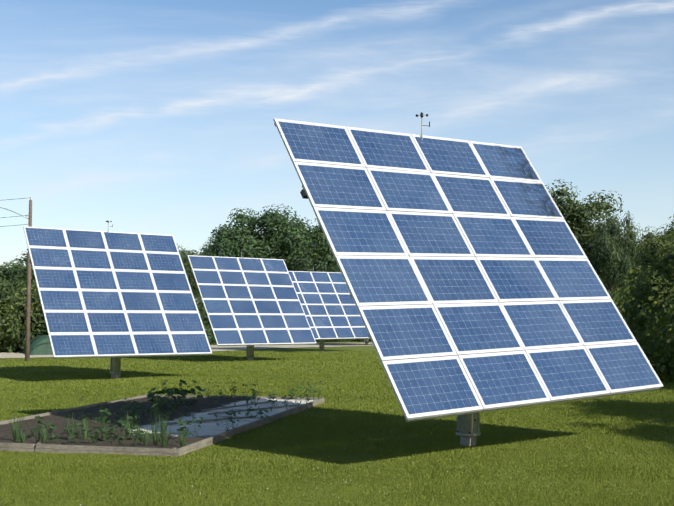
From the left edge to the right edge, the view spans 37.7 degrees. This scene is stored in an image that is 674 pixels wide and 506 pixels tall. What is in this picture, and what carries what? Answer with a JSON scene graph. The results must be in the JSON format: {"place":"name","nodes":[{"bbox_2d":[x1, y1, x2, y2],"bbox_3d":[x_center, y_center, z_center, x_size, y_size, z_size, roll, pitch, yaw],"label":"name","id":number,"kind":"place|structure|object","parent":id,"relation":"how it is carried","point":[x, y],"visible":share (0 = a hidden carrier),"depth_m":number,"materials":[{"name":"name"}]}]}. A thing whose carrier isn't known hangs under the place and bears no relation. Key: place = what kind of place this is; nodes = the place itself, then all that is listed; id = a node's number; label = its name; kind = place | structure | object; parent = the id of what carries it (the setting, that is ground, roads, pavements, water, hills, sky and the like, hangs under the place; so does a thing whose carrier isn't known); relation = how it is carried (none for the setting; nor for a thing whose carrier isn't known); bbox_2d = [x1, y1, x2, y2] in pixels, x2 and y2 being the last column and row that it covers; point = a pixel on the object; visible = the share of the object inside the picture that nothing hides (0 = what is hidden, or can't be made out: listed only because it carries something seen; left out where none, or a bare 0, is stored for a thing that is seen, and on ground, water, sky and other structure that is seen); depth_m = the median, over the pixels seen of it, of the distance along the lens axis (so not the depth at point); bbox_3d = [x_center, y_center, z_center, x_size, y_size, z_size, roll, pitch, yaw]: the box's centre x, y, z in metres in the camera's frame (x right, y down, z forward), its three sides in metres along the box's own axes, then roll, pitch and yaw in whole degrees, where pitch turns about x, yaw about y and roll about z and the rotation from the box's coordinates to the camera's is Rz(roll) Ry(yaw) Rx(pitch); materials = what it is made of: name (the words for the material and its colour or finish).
{"place":"outdoors","nodes":[
{"label":"outdoors","id":0,"kind":"place"},
{"bbox_2d":[0,343,373,357],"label":"gravel road","id":1,"kind":"structure","parent":0,"point":[22,354],"depth_m":84.20,"materials":[{"name":"grey gravel"}]},
{"bbox_2d":[21,335,52,354],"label":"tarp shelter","id":2,"kind":"object","parent":1,"relation":"on","point":[40,344],"visible":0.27,"depth_m":66.44,"materials":[{"name":"green fabric"}]},
{"bbox_2d":[0,339,673,505],"bbox_3d":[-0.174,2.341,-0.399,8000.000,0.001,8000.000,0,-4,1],"label":"ground","id":3,"kind":"structure","parent":0,"point":[348,348],"depth_m":20.28,"materials":[{"name":"green plant"}]},
{"bbox_2d":[0,197,31,360],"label":"utility pole","id":4,"kind":"object","parent":3,"relation":"on","point":[27,335],"visible":0.83,"depth_m":56.82,"materials":[{"name":"brown wood"}]},
{"bbox_2d":[0,249,37,348],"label":"tree","id":5,"kind":"object","parent":3,"relation":"on","point":[16,275],"visible":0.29,"depth_m":80.36,"materials":[{"name":"green plant"}]},
{"bbox_2d":[0,273,44,351],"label":"underbrush","id":6,"kind":"object","parent":3,"relation":"on","point":[5,292],"visible":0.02,"depth_m":71.76,"materials":[{"name":"green plant"}]},
{"bbox_2d":[0,281,46,351],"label":"underbrush","id":7,"kind":"object","parent":3,"relation":"on","point":[21,316],"visible":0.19,"depth_m":70.27,"materials":[{"name":"green plant"}]},
{"bbox_2d":[0,266,47,352],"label":"underbrush","id":8,"kind":"object","parent":3,"relation":"on","point":[21,340],"visible":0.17,"depth_m":70.74,"materials":[{"name":"green plant"}]},
{"bbox_2d":[23,220,211,378],"bbox_3d":[-8.877,1.954,40.087,6.740,6.853,3.589,3,-5,-37],"label":"solar tracker","id":9,"kind":"object","parent":3,"relation":"on","point":[115,296],"visible":0.96,"depth_m":39.88,"materials":[{"name":"blue glass"}]},
{"bbox_2d":[0,394,324,456],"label":"raised bed boards","id":10,"kind":"object","parent":3,"relation":"on","point":[210,431],"visible":0.69,"depth_m":21.64,"materials":[{"name":"wood"}]},
{"bbox_2d":[7,379,321,446],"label":"bed plants","id":11,"kind":"object","parent":10,"relation":"on","point":[102,420],"visible":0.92,"depth_m":19.53,"materials":[{"name":"green plant"}]},
{"bbox_2d":[176,243,205,302],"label":"tree","id":12,"kind":"object","parent":3,"relation":"on","point":[188,271],"visible":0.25,"depth_m":98.33,"materials":[{"name":"green plant"}]},
{"bbox_2d":[195,297,215,342],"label":"underbrush","id":13,"kind":"object","parent":3,"relation":"on","point":[203,321],"visible":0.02,"depth_m":94.25,"materials":[{"name":"green plant"}]},
{"bbox_2d":[200,299,215,344],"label":"bush","id":14,"kind":"object","parent":3,"relation":"on","point":[208,334],"depth_m":93.34,"materials":[{"name":"green plant"}]},
{"bbox_2d":[188,226,255,295],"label":"tree","id":15,"kind":"object","parent":3,"relation":"on","point":[222,248],"visible":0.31,"depth_m":104.86,"materials":[{"name":"green plant"}]},
{"bbox_2d":[187,250,315,360],"bbox_3d":[-4.962,3.147,57.691,6.740,6.853,3.589,3,-5,-37],"label":"solar tracker","id":16,"kind":"object","parent":3,"relation":"on","point":[249,303],"visible":1,"depth_m":57.53,"materials":[{"name":"blue glass"}]},
{"bbox_2d":[193,293,324,343],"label":"underbrush","id":17,"kind":"object","parent":3,"relation":"on","point":[204,316],"visible":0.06,"depth_m":94.28,"materials":[{"name":"green plant"}]},
{"bbox_2d":[206,204,314,270],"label":"tree","id":18,"kind":"object","parent":3,"relation":"on","point":[273,244],"visible":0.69,"depth_m":107.28,"materials":[{"name":"green plant"}]},
{"bbox_2d":[282,227,325,271],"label":"tree","id":19,"kind":"object","parent":3,"relation":"on","point":[307,263],"visible":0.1,"depth_m":110.65,"materials":[{"name":"green plant"}]},
{"bbox_2d":[288,215,340,272],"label":"tree","id":20,"kind":"object","parent":3,"relation":"on","point":[318,242],"visible":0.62,"depth_m":111.30,"materials":[{"name":"green plant"}]},
{"bbox_2d":[288,266,368,350],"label":"solar tracker","id":21,"kind":"object","parent":3,"relation":"on","point":[330,309],"visible":0.9,"depth_m":75.48,"materials":[{"name":"blue glass"}]},
{"bbox_2d":[0,350,665,370],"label":"grass blades","id":22,"kind":"object","parent":3,"relation":"on","point":[88,363],"depth_m":54.09,"materials":[{"name":"green plant"}]},
{"bbox_2d":[0,432,673,480],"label":"grass blades","id":23,"kind":"object","parent":3,"relation":"on","point":[648,445],"depth_m":16.61,"materials":[{"name":"green plant"}]},
{"bbox_2d":[0,477,673,505],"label":"grass blades","id":24,"kind":"object","parent":3,"relation":"on","point":[174,497],"depth_m":13.45,"materials":[{"name":"green plant"}]},
{"bbox_2d":[0,397,673,433],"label":"grass blades","id":25,"kind":"object","parent":3,"relation":"on","point":[367,422],"depth_m":23.80,"materials":[{"name":"green plant"}]},
{"bbox_2d":[0,370,673,398],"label":"grass blades","id":26,"kind":"object","parent":3,"relation":"on","point":[60,390],"depth_m":36.18,"materials":[{"name":"green plant"}]},
{"bbox_2d":[316,339,369,341],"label":"bush","id":27,"kind":"object","parent":3,"relation":"on","point":[340,340],"depth_m":107.35,"materials":[{"name":"green plant"}]},
{"bbox_2d":[318,339,370,341],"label":"bush","id":28,"kind":"object","parent":3,"relation":"on","point":[350,340],"depth_m":107.80,"materials":[{"name":"green plant"}]},
{"bbox_2d":[18,403,672,505],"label":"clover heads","id":29,"kind":"object","parent":3,"relation":"on","point":[394,477],"visible":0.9,"depth_m":14.15,"materials":[{"name":"white plant"}]},
{"bbox_2d":[273,112,662,446],"bbox_3d":[2.575,0.484,18.638,6.878,6.883,3.509,3,-5,-38],"label":"solar tracker","id":30,"kind":"object","parent":3,"relation":"on","point":[475,285],"visible":1,"depth_m":18.21,"materials":[{"name":"blue glass"}]},
{"bbox_2d":[545,179,623,274],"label":"tree","id":31,"kind":"object","parent":3,"relation":"on","point":[576,215],"visible":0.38,"depth_m":101.85,"materials":[{"name":"green plant"}]},
{"bbox_2d":[594,249,621,294],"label":"tree","id":32,"kind":"object","parent":3,"relation":"on","point":[604,283],"depth_m":118.47,"materials":[{"name":"green plant"}]},
{"bbox_2d":[589,210,642,296],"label":"tree","id":33,"kind":"object","parent":3,"relation":"on","point":[614,251],"visible":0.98,"depth_m":97.08,"materials":[{"name":"green plant"}]},
{"bbox_2d":[611,273,641,310],"bbox_3d":[19.991,4.228,65.376,8.155,6.625,14.333,-1,-4,8],"label":"hedge","id":34,"kind":"object","parent":3,"relation":"on","point":[623,294],"visible":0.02,"depth_m":63.06,"materials":[{"name":"green plant"}]},
{"bbox_2d":[610,260,662,364],"bbox_3d":[18.088,3.477,51.361,8.487,6.131,14.977,-1,-4,8],"label":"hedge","id":35,"kind":"object","parent":3,"relation":"on","point":[630,312],"visible":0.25,"depth_m":49.79,"materials":[{"name":"green plant"}]},
{"bbox_2d":[620,226,660,289],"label":"tree","id":36,"kind":"object","parent":3,"relation":"on","point":[646,238],"visible":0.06,"depth_m":98.55,"materials":[{"name":"green plant"}]},
{"bbox_2d":[627,227,673,283],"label":"tree","id":37,"kind":"object","parent":3,"relation":"on","point":[639,264],"visible":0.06,"depth_m":63.46,"materials":[{"name":"green plant"}]},
{"bbox_2d":[633,280,673,382],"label":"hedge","id":38,"kind":"object","parent":3,"relation":"on","point":[661,342],"visible":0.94,"depth_m":37.68,"materials":[{"name":"green plant"}]},
{"bbox_2d":[634,231,673,309],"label":"tree","id":39,"kind":"object","parent":3,"relation":"on","point":[652,280],"visible":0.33,"depth_m":46.40,"materials":[{"name":"green plant"}]},
{"bbox_2d":[635,214,673,259],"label":"tree","id":40,"kind":"object","parent":3,"relation":"on","point":[663,237],"visible":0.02,"depth_m":79.07,"materials":[{"name":"green plant"}]},
{"bbox_2d":[651,245,673,299],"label":"tree","id":41,"kind":"object","parent":3,"relation":"on","point":[668,269],"visible":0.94,"depth_m":39.49,"materials":[{"name":"green plant"}]},
{"bbox_2d":[656,221,673,238],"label":"tree","id":42,"kind":"object","parent":3,"relation":"on","point":[666,231],"visible":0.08,"depth_m":101.81,"materials":[{"name":"green plant"}]},
{"bbox_2d":[0,0,673,303],"label":"sky","id":43,"kind":"structure","parent":0,"point":[139,116],"materials":[{"name":"blue"}]}
]}

